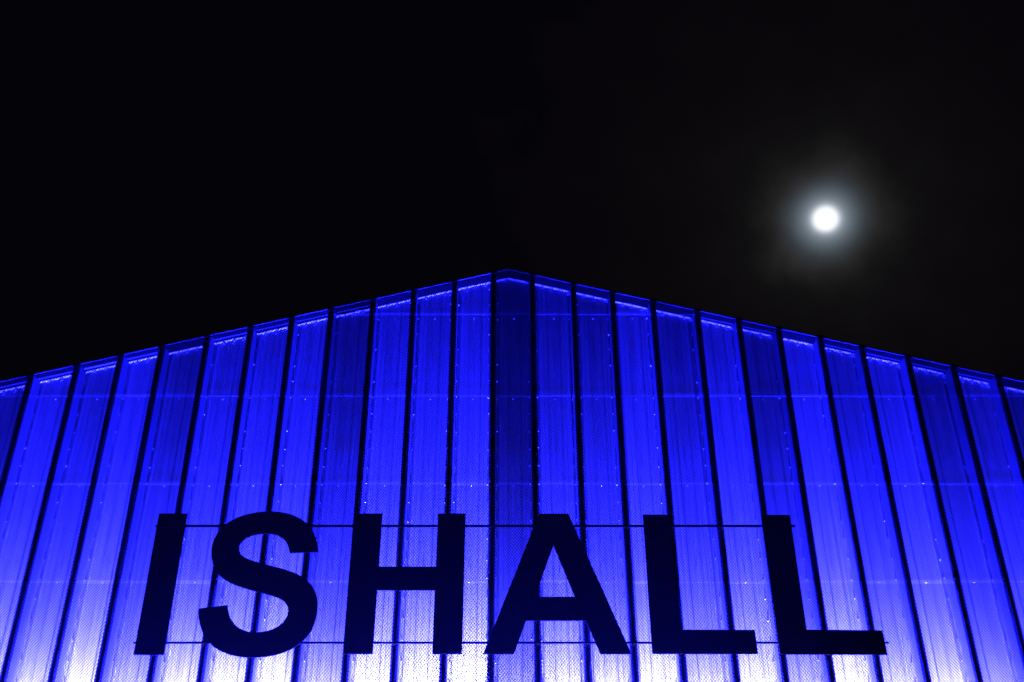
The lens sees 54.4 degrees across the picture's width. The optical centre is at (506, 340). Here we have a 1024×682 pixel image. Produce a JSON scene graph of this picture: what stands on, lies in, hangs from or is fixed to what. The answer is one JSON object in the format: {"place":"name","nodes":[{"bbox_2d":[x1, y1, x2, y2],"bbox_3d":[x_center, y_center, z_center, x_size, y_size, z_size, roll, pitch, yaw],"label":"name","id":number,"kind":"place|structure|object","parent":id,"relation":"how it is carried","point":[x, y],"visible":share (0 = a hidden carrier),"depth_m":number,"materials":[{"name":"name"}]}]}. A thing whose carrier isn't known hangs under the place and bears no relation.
{"place":"outdoors","nodes":[
{"label":"outdoors","id":0,"kind":"place"},
{"bbox_2d":[0,268,1023,681],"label":"ice hall","id":1,"kind":"structure","parent":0,"point":[890,484],"depth_m":22.18,"materials":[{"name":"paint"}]},
{"bbox_2d":[133,511,888,657],"bbox_3d":[0.091,5.044,20.680,15.166,3.033,0.320,0,-29,0],"label":"sign","id":2,"kind":"object","parent":1,"relation":"attached to","point":[443,579],"visible":1,"depth_m":20.43,"materials":[{"name":"black metal"}]},
{"bbox_2d":[0,0,1023,381],"label":"sky","id":3,"kind":"structure","parent":0,"point":[171,171],"materials":[{"name":"black"}]},
{"bbox_2d":[819,212,832,225],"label":"moon","id":4,"kind":"object","parent":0,"point":[825,218],"visible":1,"depth_m":2824.39,"materials":[{"name":"white"}]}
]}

